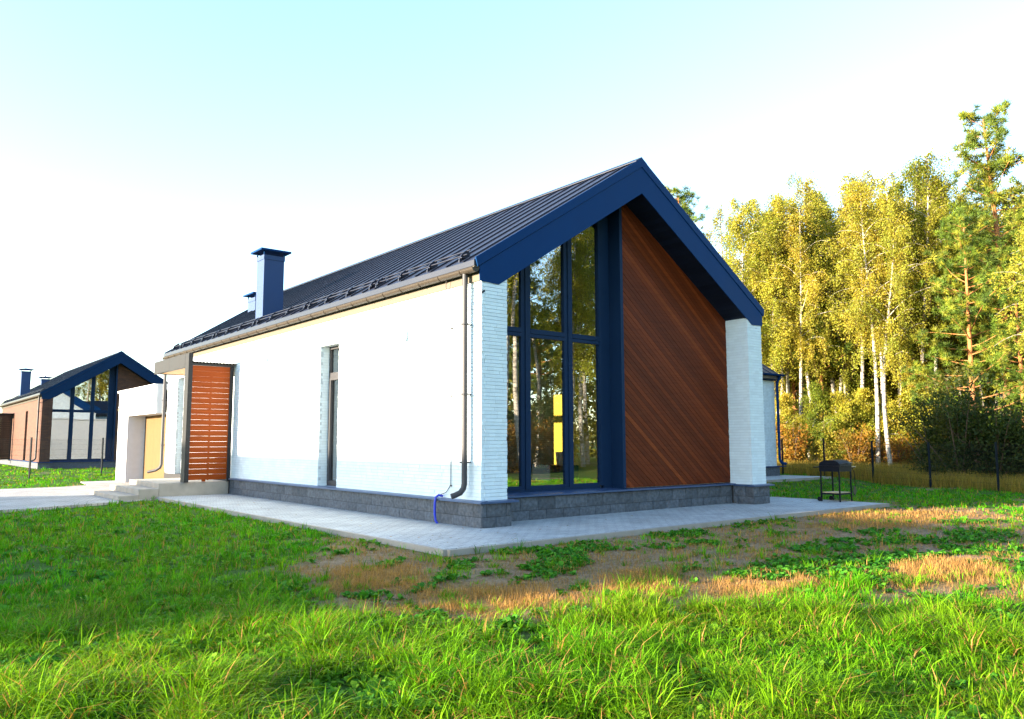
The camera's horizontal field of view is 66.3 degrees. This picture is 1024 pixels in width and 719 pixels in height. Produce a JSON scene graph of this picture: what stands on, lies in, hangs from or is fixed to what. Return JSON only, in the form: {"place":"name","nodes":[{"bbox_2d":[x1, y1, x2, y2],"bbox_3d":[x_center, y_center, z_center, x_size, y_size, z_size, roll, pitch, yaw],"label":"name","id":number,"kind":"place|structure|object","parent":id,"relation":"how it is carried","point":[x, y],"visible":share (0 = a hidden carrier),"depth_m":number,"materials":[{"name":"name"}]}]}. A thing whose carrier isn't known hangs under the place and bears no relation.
{"place":"outdoors","nodes":[
{"label":"outdoors","id":0,"kind":"place"},
{"bbox_2d":[0,481,155,512],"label":"driveway","id":1,"kind":"structure","parent":0,"point":[46,498],"depth_m":19.37,"materials":[{"name":"grey concrete"}]},
{"bbox_2d":[0,455,1023,718],"bbox_3d":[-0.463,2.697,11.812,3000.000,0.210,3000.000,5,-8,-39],"label":"ground","id":2,"kind":"structure","parent":0,"point":[616,559],"depth_m":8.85,"materials":[{"name":"green plant"}]},
{"bbox_2d":[0,437,116,478],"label":"fence","id":3,"kind":"object","parent":2,"relation":"on","point":[30,455],"visible":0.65,"depth_m":31.08,"materials":[{"name":"paint"}]},
{"bbox_2d":[0,351,167,468],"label":"brick house","id":4,"kind":"structure","parent":2,"relation":"on","point":[63,407],"depth_m":45.85,"materials":[{"name":"beige brick"}]},
{"bbox_2d":[90,478,228,499],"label":"entrance steps","id":5,"kind":"structure","parent":2,"relation":"on","point":[136,489],"depth_m":19.44,"materials":[{"name":"concrete"}]},
{"bbox_2d":[115,157,786,527],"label":"white house","id":6,"kind":"structure","parent":2,"relation":"on","point":[601,331],"depth_m":15.69,"materials":[{"name":"paint"}]},
{"bbox_2d":[325,346,338,486],"bbox_3d":[-3.657,1.159,16.100,0.290,2.930,0.850,5,-8,-39],"label":"window","id":7,"kind":"structure","parent":6,"relation":"in","point":[334,376],"depth_m":16.39,"materials":[{"name":"glass"}]},
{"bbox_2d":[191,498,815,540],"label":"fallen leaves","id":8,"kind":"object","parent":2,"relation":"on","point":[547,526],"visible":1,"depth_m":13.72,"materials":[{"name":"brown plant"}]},
{"bbox_2d":[0,480,1023,718],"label":"weeds","id":9,"kind":"object","parent":2,"relation":"on","point":[839,560],"visible":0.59,"depth_m":6.89,"materials":[{"name":"green plant"}]},
{"bbox_2d":[159,477,889,555],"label":"kerb","id":10,"kind":"structure","parent":2,"relation":"on","point":[458,551],"depth_m":11.66,"materials":[{"name":"concrete"}]},
{"bbox_2d":[664,182,710,234],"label":"pine tree","id":11,"kind":"object","parent":2,"relation":"on","point":[681,200],"visible":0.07,"depth_m":55.25,"materials":[{"name":"green plant"}]},
{"bbox_2d":[705,227,718,243],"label":"birch tree","id":12,"kind":"object","parent":2,"relation":"on","point":[709,236],"visible":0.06,"depth_m":53.44,"materials":[{"name":"yellow plant"}]},
{"bbox_2d":[704,203,740,278],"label":"birch tree","id":13,"kind":"object","parent":2,"relation":"on","point":[717,218],"visible":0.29,"depth_m":50.83,"materials":[{"name":"yellow plant"}]},
{"bbox_2d":[724,195,768,284],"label":"birch tree","id":14,"kind":"object","parent":2,"relation":"on","point":[761,210],"visible":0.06,"depth_m":52.38,"materials":[{"name":"yellow plant"}]},
{"bbox_2d":[739,216,763,346],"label":"birch tree","id":15,"kind":"object","parent":2,"relation":"on","point":[748,230],"visible":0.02,"depth_m":51.82,"materials":[{"name":"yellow plant"}]},
{"bbox_2d":[717,193,787,365],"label":"birch tree","id":16,"kind":"object","parent":2,"relation":"on","point":[735,227],"visible":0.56,"depth_m":46.49,"materials":[{"name":"yellow plant"}]},
{"bbox_2d":[745,209,782,366],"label":"birch tree","id":17,"kind":"object","parent":2,"relation":"on","point":[760,222],"visible":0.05,"depth_m":48.74,"materials":[{"name":"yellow plant"}]},
{"bbox_2d":[741,191,811,413],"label":"birch tree","id":18,"kind":"object","parent":2,"relation":"on","point":[774,363],"visible":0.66,"depth_m":45.87,"materials":[{"name":"yellow plant"}]},
{"bbox_2d":[743,231,814,414],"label":"birch tree","id":19,"kind":"object","parent":2,"relation":"on","point":[766,302],"visible":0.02,"depth_m":47.53,"materials":[{"name":"yellow plant"}]},
{"bbox_2d":[757,191,806,461],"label":"birch tree","id":20,"kind":"object","parent":2,"relation":"on","point":[770,195],"depth_m":52.68,"materials":[{"name":"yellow plant"}]},
{"bbox_2d":[743,196,830,422],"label":"birch tree","id":21,"kind":"object","parent":2,"relation":"on","point":[787,317],"visible":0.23,"depth_m":46.37,"materials":[{"name":"yellow plant"}]},
{"bbox_2d":[776,432,799,460],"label":"shrub","id":22,"kind":"object","parent":2,"relation":"on","point":[786,447],"visible":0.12,"depth_m":41.77,"materials":[{"name":"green plant"}]},
{"bbox_2d":[775,391,805,448],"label":"birch tree","id":23,"kind":"object","parent":2,"relation":"on","point":[785,406],"visible":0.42,"depth_m":43.68,"materials":[{"name":"plant"}]},
{"bbox_2d":[764,289,819,396],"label":"birch tree","id":24,"kind":"object","parent":2,"relation":"on","point":[796,373],"visible":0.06,"depth_m":47.16,"materials":[{"name":"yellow plant"}]},
{"bbox_2d":[783,372,808,456],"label":"birch tree","id":25,"kind":"object","parent":2,"relation":"on","point":[797,394],"visible":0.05,"depth_m":49.23,"materials":[{"name":"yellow plant"}]},
{"bbox_2d":[775,416,820,462],"bbox_3d":[14.915,4.370,41.554,3.190,2.912,2.962,1,-6,-13],"label":"shrub","id":26,"kind":"object","parent":2,"relation":"on","point":[790,434],"visible":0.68,"depth_m":41.45,"materials":[{"name":"orange plant"}]},
{"bbox_2d":[758,194,847,457],"bbox_3d":[17.063,-2.037,46.471,5.456,16.627,6.094,2,-6,-18],"label":"birch tree","id":27,"kind":"object","parent":2,"relation":"on","point":[811,244],"visible":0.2,"depth_m":46.11,"materials":[{"name":"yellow plant"}]},
{"bbox_2d":[779,278,829,425],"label":"tree","id":28,"kind":"object","parent":2,"relation":"on","point":[794,392],"visible":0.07,"depth_m":48.50,"materials":[{"name":"green plant"}]},
{"bbox_2d":[797,427,813,460],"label":"shrub","id":29,"kind":"object","parent":2,"relation":"on","point":[803,443],"visible":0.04,"depth_m":44.18,"materials":[{"name":"orange plant"}]},
{"bbox_2d":[759,201,852,459],"bbox_3d":[16.856,-1.629,44.690,4.432,15.417,4.405,3,-7,-30],"label":"birch tree","id":30,"kind":"object","parent":2,"relation":"on","point":[795,235],"visible":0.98,"depth_m":44.82,"materials":[{"name":"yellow plant"}]},
{"bbox_2d":[795,370,831,395],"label":"birch tree","id":31,"kind":"object","parent":2,"relation":"on","point":[811,381],"visible":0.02,"depth_m":49.54,"materials":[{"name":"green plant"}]},
{"bbox_2d":[797,383,836,457],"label":"birch tree","id":32,"kind":"object","parent":2,"relation":"on","point":[812,426],"visible":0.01,"depth_m":48.51,"materials":[{"name":"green plant"}]},
{"bbox_2d":[796,380,840,458],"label":"birch tree","id":33,"kind":"object","parent":2,"relation":"on","point":[818,397],"visible":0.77,"depth_m":42.84,"materials":[{"name":"green plant"}]},
{"bbox_2d":[780,251,856,419],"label":"pine tree","id":34,"kind":"object","parent":2,"relation":"on","point":[848,347],"visible":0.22,"depth_m":45.55,"materials":[{"name":"green plant"}]},
{"bbox_2d":[789,201,847,460],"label":"birch tree","id":35,"kind":"object","parent":2,"relation":"on","point":[829,211],"visible":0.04,"depth_m":51.14,"materials":[{"name":"yellow plant"}]},
{"bbox_2d":[769,171,879,414],"bbox_3d":[18.758,-2.818,47.410,6.745,18.405,6.039,-4,-7,30],"label":"birch tree","id":36,"kind":"object","parent":2,"relation":"on","point":[810,194],"visible":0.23,"depth_m":48.72,"materials":[{"name":"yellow plant"}]},
{"bbox_2d":[804,412,844,462],"bbox_3d":[16.628,4.255,41.940,2.266,3.198,2.460,2,-7,-22],"label":"shrub","id":37,"kind":"object","parent":2,"relation":"on","point":[820,449],"visible":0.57,"depth_m":41.60,"materials":[{"name":"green plant"}]},
{"bbox_2d":[807,192,849,384],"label":"birch tree","id":38,"kind":"object","parent":2,"relation":"on","point":[824,207],"visible":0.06,"depth_m":51.26,"materials":[{"name":"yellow plant"}]},
{"bbox_2d":[801,188,858,360],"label":"birch tree","id":39,"kind":"object","parent":2,"relation":"on","point":[827,211],"visible":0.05,"depth_m":51.66,"materials":[{"name":"yellow plant"}]},
{"bbox_2d":[807,245,866,396],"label":"birch tree","id":40,"kind":"object","parent":2,"relation":"on","point":[827,265],"visible":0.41,"depth_m":45.78,"materials":[{"name":"yellow plant"}]},
{"bbox_2d":[824,375,850,414],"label":"birch tree","id":41,"kind":"object","parent":2,"relation":"on","point":[830,391],"visible":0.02,"depth_m":49.66,"materials":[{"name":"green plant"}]},
{"bbox_2d":[814,233,868,379],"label":"birch tree","id":42,"kind":"object","parent":2,"relation":"on","point":[828,305],"visible":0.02,"depth_m":50.78,"materials":[{"name":"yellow plant"}]},
{"bbox_2d":[824,390,859,459],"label":"birch tree","id":43,"kind":"object","parent":2,"relation":"on","point":[841,400],"visible":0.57,"depth_m":42.59,"materials":[{"name":"yellow plant"}]},
{"bbox_2d":[825,423,863,459],"bbox_3d":[17.754,4.579,41.802,2.665,2.534,2.044,-1,-6,6],"label":"shrub","id":44,"kind":"object","parent":2,"relation":"on","point":[840,455],"visible":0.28,"depth_m":41.61,"materials":[{"name":"green plant"}]},
{"bbox_2d":[795,175,896,392],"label":"birch tree","id":45,"kind":"object","parent":2,"relation":"on","point":[841,334],"visible":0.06,"depth_m":46.45,"materials":[{"name":"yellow plant"}]},
{"bbox_2d":[820,247,879,394],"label":"birch tree","id":46,"kind":"object","parent":2,"relation":"on","point":[837,384],"visible":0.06,"depth_m":47.41,"materials":[{"name":"yellow plant"}]},
{"bbox_2d":[827,422,878,463],"bbox_3d":[17.933,4.513,40.956,2.700,2.464,2.506,-2,-6,21],"label":"shrub","id":47,"kind":"object","parent":2,"relation":"on","point":[860,457],"visible":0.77,"depth_m":40.47,"materials":[{"name":"orange plant"}]},
{"bbox_2d":[840,387,882,455],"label":"birch tree","id":48,"kind":"object","parent":2,"relation":"on","point":[861,409],"visible":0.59,"depth_m":42.69,"materials":[{"name":"yellow plant"}]},
{"bbox_2d":[834,209,893,366],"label":"pine tree","id":49,"kind":"object","parent":2,"relation":"on","point":[867,355],"visible":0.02,"depth_m":51.09,"materials":[{"name":"green plant"}]},
{"bbox_2d":[818,179,914,464],"bbox_3d":[19.086,-2.171,42.062,4.754,15.911,4.197,-2,-6,20],"label":"birch tree","id":50,"kind":"object","parent":2,"relation":"on","point":[862,200],"visible":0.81,"depth_m":42.35,"materials":[{"name":"yellow plant"}]},
{"bbox_2d":[814,166,922,418],"bbox_3d":[20.074,-2.582,43.949,4.938,17.176,4.908,3,-7,-27],"label":"birch tree","id":51,"kind":"object","parent":2,"relation":"on","point":[847,193],"visible":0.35,"depth_m":44.30,"materials":[{"name":"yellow plant"}]},
{"bbox_2d":[846,363,892,435],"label":"birch tree","id":52,"kind":"object","parent":2,"relation":"on","point":[868,381],"visible":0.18,"depth_m":46.93,"materials":[{"name":"yellow plant"}]},
{"bbox_2d":[862,437,885,464],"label":"shrub","id":53,"kind":"object","parent":2,"relation":"on","point":[874,452],"visible":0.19,"depth_m":41.76,"materials":[{"name":"orange plant"}]},
{"bbox_2d":[838,206,913,465],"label":"birch tree","id":54,"kind":"object","parent":2,"relation":"on","point":[881,363],"visible":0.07,"depth_m":44.17,"materials":[{"name":"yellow plant"}]},
{"bbox_2d":[856,185,904,365],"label":"birch tree","id":55,"kind":"object","parent":2,"relation":"on","point":[856,277],"depth_m":52.44,"materials":[{"name":"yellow plant"}]},
{"bbox_2d":[864,363,897,453],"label":"birch tree","id":56,"kind":"object","parent":2,"relation":"on","point":[889,390],"visible":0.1,"depth_m":47.48,"materials":[{"name":"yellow plant"}]},
{"bbox_2d":[867,402,895,462],"bbox_3d":[20.079,4.202,43.642,2.614,3.690,2.839,-1,-6,7],"label":"shrub","id":57,"kind":"object","parent":2,"relation":"on","point":[880,436],"visible":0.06,"depth_m":43.23,"materials":[{"name":"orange plant"}]},
{"bbox_2d":[870,168,907,454],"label":"birch tree","id":58,"kind":"object","parent":2,"relation":"on","point":[889,177],"visible":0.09,"depth_m":50.74,"materials":[{"name":"yellow plant"}]},
{"bbox_2d":[843,190,939,467],"bbox_3d":[19.581,-1.748,41.327,5.481,14.954,4.906,2,-6,-15],"label":"birch tree","id":59,"kind":"object","parent":2,"relation":"on","point":[891,207],"visible":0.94,"depth_m":40.73,"materials":[{"name":"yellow plant"}]},
{"bbox_2d":[878,431,913,464],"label":"shrub","id":60,"kind":"object","parent":2,"relation":"on","point":[896,449],"visible":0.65,"depth_m":40.50,"materials":[{"name":"brown plant"}]},
{"bbox_2d":[888,371,908,440],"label":"birch tree","id":61,"kind":"object","parent":2,"relation":"on","point":[896,390],"visible":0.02,"depth_m":47.90,"materials":[{"name":"green plant"}]},
{"bbox_2d":[776,438,1023,491],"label":"fence","id":62,"kind":"object","parent":2,"relation":"on","point":[873,459],"visible":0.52,"depth_m":26.84,"materials":[{"name":"paint"}]},
{"bbox_2d":[884,402,919,463],"bbox_3d":[21.750,3.638,42.518,3.224,4.550,3.502,2,-6,-17],"label":"shrub","id":63,"kind":"object","parent":2,"relation":"on","point":[902,445],"visible":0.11,"depth_m":42.52,"materials":[{"name":"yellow plant"}]},
{"bbox_2d":[877,192,927,367],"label":"birch tree","id":64,"kind":"object","parent":2,"relation":"on","point":[906,205],"visible":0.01,"depth_m":47.74,"materials":[{"name":"yellow plant"}]},
{"bbox_2d":[865,155,953,465],"bbox_3d":[22.617,-2.866,44.891,4.999,17.945,5.557,0,-6,3],"label":"birch tree","id":65,"kind":"object","parent":2,"relation":"on","point":[914,196],"visible":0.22,"depth_m":45.32,"materials":[{"name":"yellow plant"}]},
{"bbox_2d":[880,359,944,464],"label":"birch tree","id":66,"kind":"object","parent":2,"relation":"on","point":[905,397],"visible":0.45,"depth_m":41.90,"materials":[{"name":"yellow plant"}]},
{"bbox_2d":[903,438,923,467],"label":"shrub","id":67,"kind":"object","parent":2,"relation":"on","point":[911,458],"visible":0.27,"depth_m":40.66,"materials":[{"name":"brown plant"}]},
{"bbox_2d":[874,147,964,420],"bbox_3d":[21.967,-2.806,42.232,4.800,17.232,5.336,-4,-7,30],"label":"birch tree","id":68,"kind":"object","parent":2,"relation":"on","point":[934,184],"visible":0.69,"depth_m":42.19,"materials":[{"name":"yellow plant"}]},
{"bbox_2d":[884,384,959,475],"bbox_3d":[16.488,2.885,30.837,3.239,3.897,3.714,-4,-7,34],"label":"shrub","id":69,"kind":"object","parent":2,"relation":"on","point":[921,447],"visible":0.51,"depth_m":30.67,"materials":[{"name":"green plant"}]},
{"bbox_2d":[893,197,973,372],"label":"birch tree","id":70,"kind":"object","parent":2,"relation":"on","point":[929,346],"visible":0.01,"depth_m":46.92,"materials":[{"name":"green plant"}]},
{"bbox_2d":[915,377,957,456],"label":"birch tree","id":71,"kind":"object","parent":2,"relation":"on","point":[941,397],"visible":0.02,"depth_m":43.55,"materials":[{"name":"green plant"}]},
{"bbox_2d":[900,190,975,421],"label":"birch tree","id":72,"kind":"object","parent":2,"relation":"on","point":[952,251],"visible":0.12,"depth_m":43.86,"materials":[{"name":"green plant"}]},
{"bbox_2d":[918,268,977,436],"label":"birch tree","id":73,"kind":"object","parent":2,"relation":"on","point":[953,354],"visible":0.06,"depth_m":45.92,"materials":[{"name":"green plant"}]},
{"bbox_2d":[891,359,1009,479],"bbox_3d":[16.712,2.289,29.365,4.006,4.820,4.593,0,-6,-1],"label":"shrub","id":74,"kind":"object","parent":2,"relation":"on","point":[954,420],"visible":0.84,"depth_m":29.23,"materials":[{"name":"green plant"}]},
{"bbox_2d":[900,204,1023,461],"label":"pine tree","id":75,"kind":"object","parent":2,"relation":"on","point":[941,284],"visible":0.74,"depth_m":37.98,"materials":[{"name":"green plant"}]},
{"bbox_2d":[911,96,1023,445],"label":"pine tree","id":76,"kind":"object","parent":2,"relation":"on","point":[1005,162],"visible":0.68,"depth_m":40.52,"materials":[{"name":"green plant"}]},
{"bbox_2d":[923,187,1017,389],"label":"birch tree","id":77,"kind":"object","parent":2,"relation":"on","point":[963,196],"visible":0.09,"depth_m":45.92,"materials":[{"name":"green plant"}]},
{"bbox_2d":[930,287,1017,374],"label":"pine tree","id":78,"kind":"object","parent":2,"relation":"on","point":[984,326],"depth_m":49.94,"materials":[{"name":"green plant"}]},
{"bbox_2d":[952,277,997,405],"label":"birch tree","id":79,"kind":"object","parent":2,"relation":"on","point":[980,388],"visible":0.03,"depth_m":47.47,"materials":[{"name":"green plant"}]},
{"bbox_2d":[940,393,1023,480],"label":"shrub","id":80,"kind":"object","parent":2,"relation":"on","point":[989,434],"visible":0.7,"depth_m":28.40,"materials":[{"name":"green plant"}]},
{"bbox_2d":[947,154,1023,414],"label":"birch tree","id":81,"kind":"object","parent":2,"relation":"on","point":[985,318],"visible":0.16,"depth_m":44.13,"materials":[{"name":"green plant"}]},
{"bbox_2d":[954,239,1018,405],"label":"birch tree","id":82,"kind":"object","parent":2,"relation":"on","point":[997,369],"visible":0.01,"depth_m":49.85,"materials":[{"name":"green plant"}]},
{"bbox_2d":[977,370,998,410],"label":"birch tree","id":83,"kind":"object","parent":2,"relation":"on","point":[986,399],"visible":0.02,"depth_m":50.44,"materials":[{"name":"green plant"}]},
{"bbox_2d":[958,240,1023,430],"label":"pine tree","id":84,"kind":"object","parent":2,"relation":"on","point":[1020,371],"visible":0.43,"depth_m":37.38,"materials":[{"name":"green plant"}]},
{"bbox_2d":[977,396,1023,480],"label":"shrub","id":85,"kind":"object","parent":2,"relation":"on","point":[1018,442],"visible":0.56,"depth_m":28.12,"materials":[{"name":"green plant"}]},
{"bbox_2d":[978,217,1023,374],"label":"birch tree","id":86,"kind":"object","parent":2,"relation":"on","point":[1016,364],"visible":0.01,"depth_m":49.44,"materials":[{"name":"green plant"}]},
{"bbox_2d":[986,226,1023,360],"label":"birch tree","id":87,"kind":"object","parent":2,"relation":"on","point":[1013,306],"visible":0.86,"depth_m":33.77,"materials":[{"name":"yellow plant"}]},
{"bbox_2d":[989,209,1023,348],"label":"birch tree","id":88,"kind":"object","parent":2,"relation":"on","point":[1015,212],"visible":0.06,"depth_m":47.79,"materials":[{"name":"green plant"}]},
{"bbox_2d":[993,384,1021,424],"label":"birch tree","id":89,"kind":"object","parent":2,"relation":"on","point":[1016,394],"visible":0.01,"depth_m":46.08,"materials":[{"name":"green plant"}]},
{"bbox_2d":[998,196,1023,382],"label":"birch tree","id":90,"kind":"object","parent":2,"relation":"on","point":[1008,233],"visible":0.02,"depth_m":54.06,"materials":[{"name":"green plant"}]},
{"bbox_2d":[1000,158,1023,355],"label":"birch tree","id":91,"kind":"object","parent":2,"relation":"on","point":[1017,257],"visible":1,"depth_m":32.04,"materials":[{"name":"yellow plant"}]},
{"bbox_2d":[0,0,1023,412],"label":"sky","id":92,"kind":"structure","parent":0,"point":[148,148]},
{"bbox_2d":[157,475,883,549],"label":"paving","id":93,"kind":"structure","parent":0,"point":[427,533],"depth_m":13.08,"materials":[{"name":"grey concrete"}]},
{"bbox_2d":[813,460,855,501],"bbox_3d":[7.122,2.652,17.224,0.785,0.897,0.724,5,-8,-39],"label":"barbecue grill","id":94,"kind":"object","parent":93,"relation":"on","point":[832,466],"visible":1,"depth_m":17.02,"materials":[{"name":"black paint"}]},
{"bbox_2d":[852,467,856,494],"bbox_3d":[7.491,2.665,17.162,0.130,0.595,0.042,5,-8,-39],"label":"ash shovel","id":95,"kind":"object","parent":94,"relation":"hanging from","point":[854,490],"visible":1,"depth_m":17.14,"materials":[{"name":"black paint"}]},
{"bbox_2d":[556,452,561,464],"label":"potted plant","id":96,"kind":"object","parent":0,"point":[558,458],"visible":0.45,"depth_m":17.76,"materials":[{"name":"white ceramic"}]},
{"bbox_2d":[777,457,1023,493],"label":"wild grass","id":97,"kind":"structure","parent":0,"point":[886,470],"depth_m":28.00,"materials":[{"name":"green plant"}]}
]}

